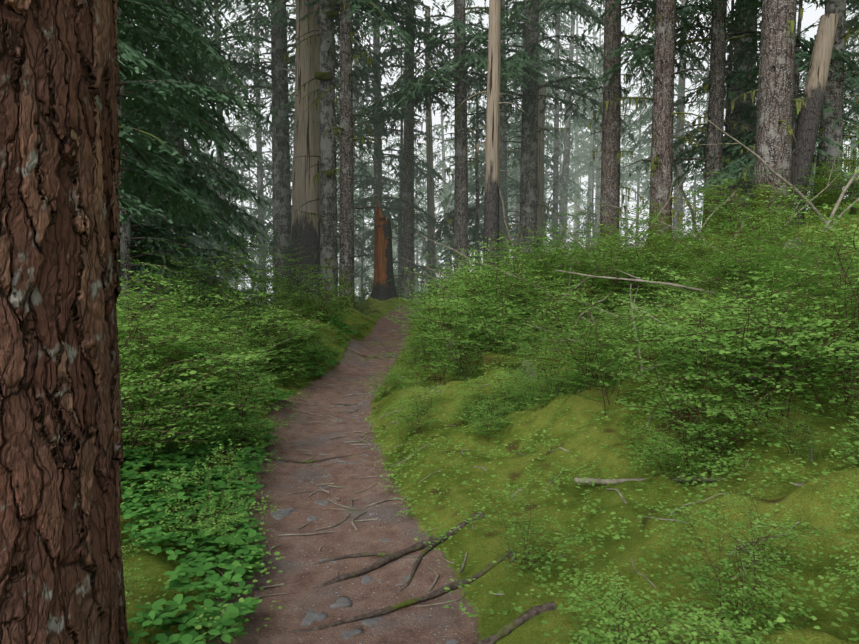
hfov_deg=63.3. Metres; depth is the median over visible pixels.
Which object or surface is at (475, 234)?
hemlock tree
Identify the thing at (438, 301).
blueberry shrub
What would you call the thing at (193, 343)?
blueberry shrub
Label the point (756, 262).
blueberry shrub
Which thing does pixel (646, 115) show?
forest tree
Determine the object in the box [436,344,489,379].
blueberry shrub
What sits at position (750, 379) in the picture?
pale fallen branch
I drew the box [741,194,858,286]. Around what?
blueberry shrub
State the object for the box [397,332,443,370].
blueberry shrub
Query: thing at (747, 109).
hemlock tree
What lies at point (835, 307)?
blueberry shrub
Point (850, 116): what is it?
hemlock tree
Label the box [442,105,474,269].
forest tree
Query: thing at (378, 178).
spruce tree
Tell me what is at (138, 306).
blueberry shrub
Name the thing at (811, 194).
blueberry shrub
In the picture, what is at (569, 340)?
blueberry shrub
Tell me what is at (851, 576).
blueberry shrub
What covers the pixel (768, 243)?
blueberry shrub
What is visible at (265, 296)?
blueberry shrub
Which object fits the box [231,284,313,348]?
blueberry shrub
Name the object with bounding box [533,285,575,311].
blueberry shrub
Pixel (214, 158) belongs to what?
forest tree
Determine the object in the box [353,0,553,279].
spruce tree
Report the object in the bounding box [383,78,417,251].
forest tree
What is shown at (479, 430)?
blueberry shrub
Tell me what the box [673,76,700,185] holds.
forest tree
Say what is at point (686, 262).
mossy log
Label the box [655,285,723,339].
blueberry shrub
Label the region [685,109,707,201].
hemlock tree
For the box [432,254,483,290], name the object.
blueberry shrub
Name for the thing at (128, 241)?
hemlock tree
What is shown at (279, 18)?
spruce tree
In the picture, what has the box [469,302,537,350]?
blueberry shrub
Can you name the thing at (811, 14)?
sky
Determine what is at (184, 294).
blueberry shrub
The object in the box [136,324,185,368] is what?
blueberry shrub
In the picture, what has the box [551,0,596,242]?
forest tree
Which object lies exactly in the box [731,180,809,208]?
blueberry shrub
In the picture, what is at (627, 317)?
blueberry shrub
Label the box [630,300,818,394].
blueberry shrub
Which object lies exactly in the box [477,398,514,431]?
blueberry shrub
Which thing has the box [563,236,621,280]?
blueberry shrub
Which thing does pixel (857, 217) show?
blueberry shrub
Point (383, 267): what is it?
rotten broken stump
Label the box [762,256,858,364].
blueberry shrub
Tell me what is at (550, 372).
blueberry shrub
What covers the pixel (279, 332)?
blueberry shrub
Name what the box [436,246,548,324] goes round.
blueberry shrub
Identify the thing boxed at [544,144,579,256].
hemlock tree
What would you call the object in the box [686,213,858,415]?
blueberry shrub
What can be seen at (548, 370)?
blueberry shrub
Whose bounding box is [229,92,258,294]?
forest tree
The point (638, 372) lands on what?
fallen stick
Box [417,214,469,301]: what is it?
hemlock tree
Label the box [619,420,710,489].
blueberry shrub
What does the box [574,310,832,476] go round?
blueberry shrub
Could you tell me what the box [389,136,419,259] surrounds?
forest tree
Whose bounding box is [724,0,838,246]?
spruce tree
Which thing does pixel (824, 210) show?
blueberry shrub
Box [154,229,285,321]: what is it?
blueberry shrub
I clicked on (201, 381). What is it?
blueberry shrub
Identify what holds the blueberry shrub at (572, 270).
on the terrain
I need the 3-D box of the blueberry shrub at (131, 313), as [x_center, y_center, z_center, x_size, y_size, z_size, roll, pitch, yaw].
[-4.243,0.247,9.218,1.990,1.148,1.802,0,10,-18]
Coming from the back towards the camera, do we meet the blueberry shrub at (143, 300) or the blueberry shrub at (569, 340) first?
the blueberry shrub at (143, 300)
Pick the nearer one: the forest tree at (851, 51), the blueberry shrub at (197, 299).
the blueberry shrub at (197, 299)
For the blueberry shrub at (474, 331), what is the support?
on the terrain
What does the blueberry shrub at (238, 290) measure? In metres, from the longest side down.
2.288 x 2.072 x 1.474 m
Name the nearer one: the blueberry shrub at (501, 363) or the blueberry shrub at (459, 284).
the blueberry shrub at (501, 363)
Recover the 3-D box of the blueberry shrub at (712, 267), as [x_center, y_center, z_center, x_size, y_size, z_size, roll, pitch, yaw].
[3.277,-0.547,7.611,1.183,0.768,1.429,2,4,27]
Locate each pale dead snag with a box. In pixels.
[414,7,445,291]
[444,0,524,282]
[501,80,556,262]
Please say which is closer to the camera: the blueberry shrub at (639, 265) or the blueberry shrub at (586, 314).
the blueberry shrub at (586, 314)
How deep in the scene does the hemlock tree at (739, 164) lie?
17.08 m
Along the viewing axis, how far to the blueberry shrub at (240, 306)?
12.14 m
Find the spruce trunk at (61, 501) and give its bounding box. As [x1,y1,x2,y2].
[0,0,128,643]
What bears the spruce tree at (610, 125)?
on the terrain
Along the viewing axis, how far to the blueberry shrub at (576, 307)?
10.43 m
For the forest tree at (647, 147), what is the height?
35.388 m
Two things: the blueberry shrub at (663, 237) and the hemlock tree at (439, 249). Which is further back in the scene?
the hemlock tree at (439, 249)
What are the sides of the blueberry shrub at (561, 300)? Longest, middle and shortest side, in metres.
2.349 x 1.988 x 1.485 m
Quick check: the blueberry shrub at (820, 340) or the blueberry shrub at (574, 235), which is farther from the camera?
the blueberry shrub at (574, 235)
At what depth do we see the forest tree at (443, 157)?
74.57 m
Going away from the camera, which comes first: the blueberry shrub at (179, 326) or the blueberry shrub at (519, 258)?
the blueberry shrub at (179, 326)
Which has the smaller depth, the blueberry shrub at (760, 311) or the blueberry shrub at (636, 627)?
the blueberry shrub at (636, 627)
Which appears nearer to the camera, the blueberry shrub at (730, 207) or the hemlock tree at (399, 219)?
the blueberry shrub at (730, 207)
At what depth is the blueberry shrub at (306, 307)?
12.68 m
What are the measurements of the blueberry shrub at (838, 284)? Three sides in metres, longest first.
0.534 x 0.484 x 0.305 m
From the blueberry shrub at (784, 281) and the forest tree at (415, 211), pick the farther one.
the forest tree at (415, 211)
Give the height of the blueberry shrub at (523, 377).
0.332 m
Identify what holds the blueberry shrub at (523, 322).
on the terrain
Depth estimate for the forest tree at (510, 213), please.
87.22 m
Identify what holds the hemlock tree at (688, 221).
on the terrain
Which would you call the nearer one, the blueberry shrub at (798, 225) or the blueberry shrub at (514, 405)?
the blueberry shrub at (514, 405)
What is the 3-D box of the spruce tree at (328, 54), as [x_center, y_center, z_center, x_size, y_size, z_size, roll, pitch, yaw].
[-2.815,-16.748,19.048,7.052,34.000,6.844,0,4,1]
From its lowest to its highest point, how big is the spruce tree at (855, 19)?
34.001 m
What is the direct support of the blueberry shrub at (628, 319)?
on the terrain
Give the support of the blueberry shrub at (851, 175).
on the terrain
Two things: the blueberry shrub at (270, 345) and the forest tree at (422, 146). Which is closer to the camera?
the blueberry shrub at (270, 345)
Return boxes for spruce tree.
[162,0,401,301]
[196,0,451,304]
[228,0,448,309]
[334,3,450,292]
[335,0,501,301]
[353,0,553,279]
[416,0,638,271]
[501,0,709,259]
[578,0,858,236]
[588,0,754,262]
[695,0,858,225]
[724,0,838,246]
[756,0,858,133]
[760,0,858,209]
[800,4,858,168]
[812,18,852,203]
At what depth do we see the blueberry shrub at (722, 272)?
7.13 m
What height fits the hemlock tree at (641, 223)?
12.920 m
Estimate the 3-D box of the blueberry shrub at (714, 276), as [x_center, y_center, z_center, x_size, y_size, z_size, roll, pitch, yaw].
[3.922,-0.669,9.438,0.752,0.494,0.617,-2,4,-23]
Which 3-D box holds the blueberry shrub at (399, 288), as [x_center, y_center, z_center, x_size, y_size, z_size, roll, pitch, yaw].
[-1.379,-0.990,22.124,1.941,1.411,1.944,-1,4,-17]
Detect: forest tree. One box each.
[130,0,271,291]
[131,12,252,304]
[142,1,213,238]
[197,0,294,302]
[200,73,216,235]
[213,84,258,298]
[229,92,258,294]
[230,76,271,294]
[254,2,338,303]
[335,10,399,292]
[337,65,396,296]
[337,149,371,276]
[337,159,371,299]
[338,40,394,298]
[354,152,373,279]
[365,133,396,266]
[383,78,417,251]
[386,3,435,288]
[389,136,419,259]
[414,114,437,283]
[414,145,424,249]
[415,158,424,288]
[419,0,512,229]
[420,0,586,266]
[422,48,471,275]
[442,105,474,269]
[454,9,487,247]
[468,0,599,203]
[468,72,485,268]
[478,2,552,208]
[479,5,564,264]
[486,0,622,251]
[506,6,586,244]
[508,99,547,219]
[539,0,603,248]
[544,95,570,227]
[547,110,585,205]
[550,2,602,246]
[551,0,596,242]
[551,127,581,235]
[558,98,586,242]
[559,6,636,252]
[561,9,650,249]
[567,107,594,236]
[573,40,598,225]
[620,0,672,245]
[620,0,729,239]
[620,28,641,236]
[620,116,643,250]
[623,19,698,185]
[624,88,649,235]
[635,69,674,181]
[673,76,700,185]
[687,11,711,205]
[757,29,807,97]
[817,8,858,196]
[844,10,858,188]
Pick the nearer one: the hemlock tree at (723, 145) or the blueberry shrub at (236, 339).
the blueberry shrub at (236, 339)
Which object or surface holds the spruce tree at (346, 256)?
on the terrain
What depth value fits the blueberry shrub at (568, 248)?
16.09 m
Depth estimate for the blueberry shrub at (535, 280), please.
11.52 m
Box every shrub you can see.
[116,277,249,373]
[116,281,157,369]
[116,288,181,332]
[116,294,248,436]
[116,300,153,357]
[116,304,204,383]
[117,258,275,408]
[117,276,190,328]
[117,276,246,452]
[117,287,282,486]
[117,297,216,429]
[118,236,218,317]
[118,268,242,358]
[118,327,225,461]
[119,264,148,320]
[119,357,194,444]
[121,359,241,459]
[122,539,148,612]
[123,306,239,358]
[135,307,191,347]
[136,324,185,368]
[140,289,271,356]
[143,439,275,559]
[144,409,215,460]
[146,268,231,323]
[148,289,264,321]
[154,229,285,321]
[156,335,197,367]
[171,361,298,450]
[178,317,303,398]
[179,415,208,440]
[180,383,217,417]
[191,308,308,376]
[192,343,224,363]
[195,291,332,363]
[195,332,248,365]
[199,325,263,371]
[200,327,256,364]
[203,274,325,342]
[203,275,271,314]
[208,285,257,304]
[210,292,257,326]
[210,369,285,420]
[218,291,328,358]
[222,311,277,334]
[226,259,298,312]
[227,312,309,370]
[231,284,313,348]
[243,233,330,304]
[251,279,284,306]
[252,254,353,321]
[256,302,308,338]
[262,321,320,355]
[266,266,329,302]
[266,281,323,320]
[276,356,312,387]
[292,264,355,318]
[295,287,359,324]
[296,327,318,343]
[297,338,351,366]
[308,338,328,354]
[312,329,331,349]
[355,278,373,301]
[355,290,374,313]
[358,269,409,297]
[360,318,476,387]
[364,366,403,398]
[382,365,416,388]
[382,379,447,434]
[387,267,490,362]
[392,377,447,413]
[396,274,470,340]
[396,298,473,357]
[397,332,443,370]
[398,279,469,328]
[399,253,472,296]
[404,283,446,315]
[405,326,433,350]
[405,342,438,364]
[407,277,547,380]
[407,392,440,412]
[411,265,521,337]
[413,266,459,304]
[414,254,510,307]
[419,302,471,344]
[420,308,458,340]
[426,277,550,334]
[426,292,454,324]
[429,292,543,362]
[430,256,510,307]
[430,292,531,352]
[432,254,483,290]
[433,247,555,323]
[433,248,561,323]
[434,319,486,365]
[436,235,603,356]
[436,242,554,325]
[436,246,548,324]
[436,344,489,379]
[443,306,515,356]
[444,254,546,301]
[450,350,480,377]
[450,387,497,423]
[453,365,528,414]
[454,377,522,419]
[459,399,513,441]
[460,231,586,291]
[460,243,574,318]
[462,264,540,314]
[462,266,568,318]
[464,394,501,424]
[465,306,527,344]
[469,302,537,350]
[471,232,557,282]
[472,469,604,583]
[474,236,564,289]
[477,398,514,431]
[478,258,563,299]
[481,343,539,373]
[489,328,530,352]
[490,260,591,314]
[492,243,560,294]
[492,327,572,362]
[492,341,552,379]
[493,372,539,413]
[494,212,602,286]
[494,368,558,405]
[495,325,526,351]
[496,300,545,347]
[497,241,545,277]
[499,274,660,389]
[500,262,599,331]
[500,342,588,396]
[503,301,636,386]
[504,325,574,367]
[504,359,543,386]
[506,372,565,398]
[507,236,572,282]
[510,262,559,305]
[521,247,575,285]
[522,311,556,340]
[522,343,582,391]
[523,346,578,392]
[524,235,630,286]
[525,373,562,408]
[528,281,649,333]
[532,279,615,338]
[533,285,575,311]
[535,376,576,398]
[535,565,783,643]
[540,198,657,275]
[541,217,678,317]
[542,304,711,415]
[542,314,566,342]
[551,352,631,389]
[552,241,599,260]
[554,251,639,314]
[554,291,601,324]
[554,349,643,390]
[556,220,598,256]
[556,325,616,361]
[557,342,642,389]
[558,214,705,311]
[559,208,684,305]
[560,262,659,309]
[560,312,595,335]
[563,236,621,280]
[568,372,585,393]
[570,232,634,259]
[571,306,604,326]
[571,319,626,361]
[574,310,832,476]
[574,363,629,388]
[584,267,685,317]
[587,307,620,336]
[588,218,642,266]
[592,197,733,281]
[592,232,656,278]
[592,329,636,364]
[593,230,702,310]
[595,202,705,272]
[595,253,678,311]
[596,301,649,341]
[599,265,808,383]
[601,268,799,383]
[602,238,683,282]
[602,314,647,342]
[603,303,653,335]
[606,295,656,323]
[607,298,653,338]
[611,344,798,474]
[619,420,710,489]
[620,244,703,301]
[625,313,658,337]
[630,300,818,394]
[631,301,721,364]
[634,266,857,377]
[637,490,822,643]
[638,227,736,284]
[642,257,705,305]
[645,228,699,268]
[646,276,695,311]
[647,332,705,353]
[651,265,698,306]
[653,281,698,303]
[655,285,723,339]
[656,284,858,426]
[657,198,796,280]
[661,196,762,275]
[662,325,712,368]
[664,233,816,313]
[672,236,787,297]
[675,292,795,368]
[676,170,816,231]
[676,209,702,232]
[677,178,822,270]
[678,209,812,299]
[679,270,733,303]
[683,236,747,287]
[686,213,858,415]
[686,302,738,339]
[688,279,744,325]
[693,479,849,574]
[700,244,753,284]
[700,258,737,287]
[703,237,856,305]
[707,183,858,293]
[714,209,858,366]
[715,218,858,298]
[719,261,773,293]
[720,256,778,298]
[721,200,749,224]
[722,245,857,355]
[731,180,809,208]
[736,196,848,270]
[736,222,794,264]
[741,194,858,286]
[745,394,840,461]
[749,209,806,252]
[751,255,826,297]
[753,252,844,327]
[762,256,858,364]
[763,283,858,352]
[776,222,858,295]
[782,239,856,294]
[784,328,858,450]
[791,329,856,363]
[796,171,858,214]
[798,138,858,213]
[800,170,858,281]
[805,160,852,209]
[806,127,858,201]
[807,276,844,307]
[809,510,858,598]
[813,233,858,291]
[814,455,858,572]
[820,255,858,305]
[821,419,858,465]
[826,270,858,299]
[833,171,858,207]
[834,203,858,218]
[835,382,858,439]
[839,403,858,462]
[843,155,858,194]
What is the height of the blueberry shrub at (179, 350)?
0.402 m
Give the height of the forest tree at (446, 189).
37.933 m
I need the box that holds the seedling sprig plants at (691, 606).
[121,228,858,643]
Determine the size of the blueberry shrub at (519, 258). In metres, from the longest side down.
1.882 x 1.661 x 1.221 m
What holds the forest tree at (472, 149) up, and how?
on the terrain
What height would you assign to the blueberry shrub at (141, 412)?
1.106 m
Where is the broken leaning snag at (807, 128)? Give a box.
[791,14,838,225]
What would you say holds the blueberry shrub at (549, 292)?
on the terrain
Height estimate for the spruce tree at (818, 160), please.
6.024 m
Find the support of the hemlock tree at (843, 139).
on the terrain
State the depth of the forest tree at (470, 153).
72.25 m
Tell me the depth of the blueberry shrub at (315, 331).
11.63 m
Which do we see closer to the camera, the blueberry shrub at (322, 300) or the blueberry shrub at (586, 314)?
the blueberry shrub at (586, 314)
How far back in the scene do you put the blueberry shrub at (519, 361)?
7.35 m
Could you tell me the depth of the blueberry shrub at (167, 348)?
6.96 m
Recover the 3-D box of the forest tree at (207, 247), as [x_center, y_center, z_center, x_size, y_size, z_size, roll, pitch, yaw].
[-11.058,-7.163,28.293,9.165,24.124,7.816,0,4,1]
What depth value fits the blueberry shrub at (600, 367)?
4.99 m
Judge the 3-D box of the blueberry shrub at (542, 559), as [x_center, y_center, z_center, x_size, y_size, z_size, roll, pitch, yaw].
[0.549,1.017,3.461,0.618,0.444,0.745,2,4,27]
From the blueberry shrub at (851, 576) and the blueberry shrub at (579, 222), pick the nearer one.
the blueberry shrub at (851, 576)
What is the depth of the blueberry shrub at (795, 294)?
5.24 m
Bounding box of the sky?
[131,0,858,299]
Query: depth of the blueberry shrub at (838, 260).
5.66 m
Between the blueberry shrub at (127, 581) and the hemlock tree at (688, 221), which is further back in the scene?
the hemlock tree at (688, 221)
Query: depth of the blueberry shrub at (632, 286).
10.33 m
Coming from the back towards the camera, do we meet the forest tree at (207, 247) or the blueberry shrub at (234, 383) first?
the forest tree at (207, 247)
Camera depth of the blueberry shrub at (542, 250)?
14.52 m
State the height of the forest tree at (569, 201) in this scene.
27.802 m
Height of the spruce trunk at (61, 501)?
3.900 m
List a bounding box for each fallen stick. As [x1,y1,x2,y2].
[574,477,803,485]
[577,361,674,392]
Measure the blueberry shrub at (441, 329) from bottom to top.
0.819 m
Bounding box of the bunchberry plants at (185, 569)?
[119,295,371,643]
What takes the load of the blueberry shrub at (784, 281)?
on the terrain
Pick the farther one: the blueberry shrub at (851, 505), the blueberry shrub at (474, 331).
the blueberry shrub at (474, 331)
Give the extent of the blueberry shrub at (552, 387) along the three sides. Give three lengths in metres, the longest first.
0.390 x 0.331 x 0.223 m
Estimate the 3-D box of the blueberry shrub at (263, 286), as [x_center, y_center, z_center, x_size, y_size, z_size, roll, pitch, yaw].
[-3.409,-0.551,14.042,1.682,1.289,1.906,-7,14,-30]
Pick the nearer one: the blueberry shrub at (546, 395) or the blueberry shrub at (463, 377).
the blueberry shrub at (546, 395)
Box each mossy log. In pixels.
[446,312,564,361]
[482,324,672,374]
[521,315,666,381]
[588,240,739,286]
[784,219,858,266]
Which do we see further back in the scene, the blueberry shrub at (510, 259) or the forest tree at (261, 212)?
the forest tree at (261, 212)
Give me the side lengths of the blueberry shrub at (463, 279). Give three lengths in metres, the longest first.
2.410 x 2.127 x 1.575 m
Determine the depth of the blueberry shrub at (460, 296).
10.57 m
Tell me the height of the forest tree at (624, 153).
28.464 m
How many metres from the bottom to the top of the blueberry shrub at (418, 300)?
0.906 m
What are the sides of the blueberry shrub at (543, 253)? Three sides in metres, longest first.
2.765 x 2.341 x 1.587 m
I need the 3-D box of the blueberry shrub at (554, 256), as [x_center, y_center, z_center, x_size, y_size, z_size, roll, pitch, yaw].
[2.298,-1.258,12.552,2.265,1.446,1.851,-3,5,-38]
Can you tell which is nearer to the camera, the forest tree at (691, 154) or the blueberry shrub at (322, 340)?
the blueberry shrub at (322, 340)
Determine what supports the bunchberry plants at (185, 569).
on the terrain
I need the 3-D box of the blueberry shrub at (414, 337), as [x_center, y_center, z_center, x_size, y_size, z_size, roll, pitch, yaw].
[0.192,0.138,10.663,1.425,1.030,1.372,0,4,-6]
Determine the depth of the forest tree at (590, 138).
77.09 m
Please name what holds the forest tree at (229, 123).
on the terrain
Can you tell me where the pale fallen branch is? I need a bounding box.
[746,355,857,381]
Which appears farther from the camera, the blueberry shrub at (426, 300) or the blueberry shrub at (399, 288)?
the blueberry shrub at (399, 288)
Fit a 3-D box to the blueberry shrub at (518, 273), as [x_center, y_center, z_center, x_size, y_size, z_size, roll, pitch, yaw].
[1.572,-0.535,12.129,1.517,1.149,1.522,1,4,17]
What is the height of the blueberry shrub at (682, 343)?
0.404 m
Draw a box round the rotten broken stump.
[371,201,397,300]
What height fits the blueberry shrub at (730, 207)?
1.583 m
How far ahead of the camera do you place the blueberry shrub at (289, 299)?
10.97 m
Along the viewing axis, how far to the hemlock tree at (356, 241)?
28.76 m
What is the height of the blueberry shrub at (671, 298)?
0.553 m
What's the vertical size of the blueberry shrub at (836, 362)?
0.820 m
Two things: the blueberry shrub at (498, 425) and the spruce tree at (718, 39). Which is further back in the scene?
the spruce tree at (718, 39)
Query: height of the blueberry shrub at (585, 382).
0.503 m
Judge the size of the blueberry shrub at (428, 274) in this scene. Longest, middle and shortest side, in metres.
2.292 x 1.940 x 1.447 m
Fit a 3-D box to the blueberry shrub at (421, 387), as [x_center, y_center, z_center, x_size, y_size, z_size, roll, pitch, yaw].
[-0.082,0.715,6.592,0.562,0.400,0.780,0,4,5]
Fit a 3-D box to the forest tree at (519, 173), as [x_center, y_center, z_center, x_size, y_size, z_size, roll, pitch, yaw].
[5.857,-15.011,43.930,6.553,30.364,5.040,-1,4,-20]
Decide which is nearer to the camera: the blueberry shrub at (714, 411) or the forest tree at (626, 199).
the blueberry shrub at (714, 411)
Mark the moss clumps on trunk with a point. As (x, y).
(319, 75)
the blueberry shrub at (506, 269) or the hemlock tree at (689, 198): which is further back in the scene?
the hemlock tree at (689, 198)
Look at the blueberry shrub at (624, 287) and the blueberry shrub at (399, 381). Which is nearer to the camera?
the blueberry shrub at (399, 381)
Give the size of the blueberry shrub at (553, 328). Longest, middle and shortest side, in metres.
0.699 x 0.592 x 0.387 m
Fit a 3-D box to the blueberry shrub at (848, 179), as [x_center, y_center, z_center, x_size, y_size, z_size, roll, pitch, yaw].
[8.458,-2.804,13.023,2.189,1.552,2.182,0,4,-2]
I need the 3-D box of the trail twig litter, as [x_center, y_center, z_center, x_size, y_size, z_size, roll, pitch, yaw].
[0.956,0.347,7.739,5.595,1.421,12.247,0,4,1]
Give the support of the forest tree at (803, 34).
on the terrain
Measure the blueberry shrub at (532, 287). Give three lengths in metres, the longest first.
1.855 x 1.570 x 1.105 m
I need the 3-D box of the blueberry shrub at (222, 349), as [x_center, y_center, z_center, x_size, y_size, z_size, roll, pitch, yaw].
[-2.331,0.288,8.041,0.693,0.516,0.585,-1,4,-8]
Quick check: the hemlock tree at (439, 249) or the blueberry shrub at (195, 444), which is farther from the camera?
the hemlock tree at (439, 249)
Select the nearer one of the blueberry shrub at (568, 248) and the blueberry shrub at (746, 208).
the blueberry shrub at (746, 208)
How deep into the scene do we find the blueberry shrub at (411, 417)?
5.98 m
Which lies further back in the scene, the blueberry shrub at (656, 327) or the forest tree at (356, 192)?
the forest tree at (356, 192)
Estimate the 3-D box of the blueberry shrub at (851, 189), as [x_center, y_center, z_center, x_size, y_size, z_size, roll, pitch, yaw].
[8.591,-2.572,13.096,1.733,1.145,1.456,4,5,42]
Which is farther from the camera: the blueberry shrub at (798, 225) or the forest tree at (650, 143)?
the forest tree at (650, 143)
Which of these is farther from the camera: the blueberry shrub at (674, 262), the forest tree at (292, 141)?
the forest tree at (292, 141)
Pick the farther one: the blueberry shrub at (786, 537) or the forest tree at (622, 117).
the forest tree at (622, 117)
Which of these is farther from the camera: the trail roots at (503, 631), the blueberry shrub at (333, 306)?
the blueberry shrub at (333, 306)
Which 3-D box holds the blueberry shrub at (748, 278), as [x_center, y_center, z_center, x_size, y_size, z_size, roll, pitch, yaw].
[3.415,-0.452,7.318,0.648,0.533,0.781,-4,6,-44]
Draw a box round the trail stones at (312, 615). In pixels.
[270,361,456,643]
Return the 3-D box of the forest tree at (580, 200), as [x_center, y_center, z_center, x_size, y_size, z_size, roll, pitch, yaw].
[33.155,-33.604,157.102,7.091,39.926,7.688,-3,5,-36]
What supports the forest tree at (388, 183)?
on the terrain
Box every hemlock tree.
[116,0,260,320]
[116,0,288,336]
[117,0,277,252]
[126,0,276,314]
[128,0,263,291]
[160,0,291,317]
[255,0,373,277]
[338,177,397,300]
[354,8,453,296]
[368,211,416,287]
[369,157,402,291]
[384,178,402,276]
[391,187,425,295]
[392,136,445,302]
[393,255,425,289]
[414,213,444,260]
[416,137,454,293]
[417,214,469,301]
[423,21,517,273]
[424,200,470,279]
[481,125,559,255]
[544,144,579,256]
[562,127,601,254]
[583,157,636,247]
[629,0,801,228]
[629,142,672,242]
[672,0,858,207]
[672,71,704,236]
[676,142,705,235]
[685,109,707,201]
[688,0,858,162]
[694,25,760,216]
[799,77,856,209]
[843,22,858,139]
[843,32,858,168]
[844,145,858,200]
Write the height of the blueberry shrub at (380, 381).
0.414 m
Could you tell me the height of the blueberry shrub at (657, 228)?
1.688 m
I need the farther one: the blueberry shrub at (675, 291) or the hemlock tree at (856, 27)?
the hemlock tree at (856, 27)
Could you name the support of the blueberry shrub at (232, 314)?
on the terrain
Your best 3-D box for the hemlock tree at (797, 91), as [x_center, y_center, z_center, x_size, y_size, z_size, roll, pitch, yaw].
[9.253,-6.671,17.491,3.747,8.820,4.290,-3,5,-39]
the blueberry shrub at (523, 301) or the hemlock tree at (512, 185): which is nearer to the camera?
the blueberry shrub at (523, 301)
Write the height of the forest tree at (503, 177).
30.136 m
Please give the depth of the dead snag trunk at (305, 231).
20.78 m
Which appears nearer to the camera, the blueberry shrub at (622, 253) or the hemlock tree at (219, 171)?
the blueberry shrub at (622, 253)
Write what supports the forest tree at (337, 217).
on the terrain
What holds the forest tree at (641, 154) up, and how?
on the terrain
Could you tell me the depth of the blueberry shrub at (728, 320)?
5.34 m
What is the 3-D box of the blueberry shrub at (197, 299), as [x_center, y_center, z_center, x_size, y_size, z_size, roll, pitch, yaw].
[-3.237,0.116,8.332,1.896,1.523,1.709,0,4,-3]
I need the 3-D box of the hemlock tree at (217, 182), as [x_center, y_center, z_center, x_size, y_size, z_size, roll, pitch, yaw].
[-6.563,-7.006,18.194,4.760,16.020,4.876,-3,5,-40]
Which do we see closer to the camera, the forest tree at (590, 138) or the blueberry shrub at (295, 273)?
the blueberry shrub at (295, 273)
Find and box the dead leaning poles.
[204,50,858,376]
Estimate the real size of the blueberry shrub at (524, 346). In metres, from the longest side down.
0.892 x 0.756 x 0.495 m
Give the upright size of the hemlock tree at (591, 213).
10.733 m
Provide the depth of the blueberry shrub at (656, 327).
4.71 m
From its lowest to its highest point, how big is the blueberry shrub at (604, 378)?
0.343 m
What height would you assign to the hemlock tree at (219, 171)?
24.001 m
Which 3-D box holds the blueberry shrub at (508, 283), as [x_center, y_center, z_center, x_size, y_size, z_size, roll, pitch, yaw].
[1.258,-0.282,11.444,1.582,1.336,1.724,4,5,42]
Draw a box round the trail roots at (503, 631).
[251,350,555,643]
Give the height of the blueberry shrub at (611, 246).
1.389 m
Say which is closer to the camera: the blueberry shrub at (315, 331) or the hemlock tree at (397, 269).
the blueberry shrub at (315, 331)
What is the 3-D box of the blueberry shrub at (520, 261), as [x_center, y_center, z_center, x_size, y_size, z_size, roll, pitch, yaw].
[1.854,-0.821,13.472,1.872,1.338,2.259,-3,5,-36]
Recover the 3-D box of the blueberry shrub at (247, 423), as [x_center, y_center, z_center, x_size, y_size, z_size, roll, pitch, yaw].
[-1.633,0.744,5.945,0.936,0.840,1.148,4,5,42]
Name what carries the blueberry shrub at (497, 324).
on the terrain
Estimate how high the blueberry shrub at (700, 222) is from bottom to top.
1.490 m
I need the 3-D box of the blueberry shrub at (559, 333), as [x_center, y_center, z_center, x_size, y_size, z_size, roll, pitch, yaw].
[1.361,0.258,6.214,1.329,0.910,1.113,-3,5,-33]
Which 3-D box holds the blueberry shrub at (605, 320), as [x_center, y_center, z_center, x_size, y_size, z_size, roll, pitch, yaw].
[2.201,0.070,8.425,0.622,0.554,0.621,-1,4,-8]
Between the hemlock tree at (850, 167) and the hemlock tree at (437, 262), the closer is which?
the hemlock tree at (850, 167)
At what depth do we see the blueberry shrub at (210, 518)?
3.87 m
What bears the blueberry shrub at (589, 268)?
on the terrain
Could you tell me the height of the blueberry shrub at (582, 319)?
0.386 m
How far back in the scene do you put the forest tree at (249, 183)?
65.48 m
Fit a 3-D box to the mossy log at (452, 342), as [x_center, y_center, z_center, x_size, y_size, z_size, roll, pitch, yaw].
[1.142,0.210,10.049,1.985,0.673,0.346,-2,5,-29]
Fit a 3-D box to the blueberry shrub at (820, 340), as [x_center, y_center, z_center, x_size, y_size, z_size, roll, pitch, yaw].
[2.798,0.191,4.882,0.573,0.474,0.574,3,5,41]
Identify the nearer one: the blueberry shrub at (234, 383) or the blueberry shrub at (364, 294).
the blueberry shrub at (234, 383)
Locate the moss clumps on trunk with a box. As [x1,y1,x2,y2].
[315,10,338,175]
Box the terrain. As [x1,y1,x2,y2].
[120,199,858,643]
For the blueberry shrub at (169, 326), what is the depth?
7.68 m
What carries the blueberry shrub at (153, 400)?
on the terrain
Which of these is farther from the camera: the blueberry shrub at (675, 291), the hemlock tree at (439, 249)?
the hemlock tree at (439, 249)
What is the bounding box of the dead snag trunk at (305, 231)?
[276,0,319,300]
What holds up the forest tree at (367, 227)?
on the terrain
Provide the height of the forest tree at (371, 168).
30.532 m
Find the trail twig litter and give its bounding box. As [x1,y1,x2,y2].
[215,285,813,633]
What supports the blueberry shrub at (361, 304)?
on the terrain
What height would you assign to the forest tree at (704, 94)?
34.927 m
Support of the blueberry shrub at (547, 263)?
on the terrain
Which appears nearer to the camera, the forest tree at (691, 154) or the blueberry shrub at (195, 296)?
the blueberry shrub at (195, 296)
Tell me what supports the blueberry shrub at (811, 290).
on the terrain
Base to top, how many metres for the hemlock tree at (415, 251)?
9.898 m
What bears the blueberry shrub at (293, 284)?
on the terrain
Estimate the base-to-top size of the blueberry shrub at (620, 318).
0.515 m
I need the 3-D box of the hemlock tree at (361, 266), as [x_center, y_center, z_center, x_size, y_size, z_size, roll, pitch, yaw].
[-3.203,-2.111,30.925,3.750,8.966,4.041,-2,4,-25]
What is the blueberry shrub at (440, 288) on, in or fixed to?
on the terrain
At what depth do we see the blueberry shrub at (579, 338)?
6.74 m
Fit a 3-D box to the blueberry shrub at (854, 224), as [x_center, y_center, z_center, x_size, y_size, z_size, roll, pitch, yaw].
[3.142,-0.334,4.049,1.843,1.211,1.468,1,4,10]
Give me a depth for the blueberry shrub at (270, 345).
9.22 m

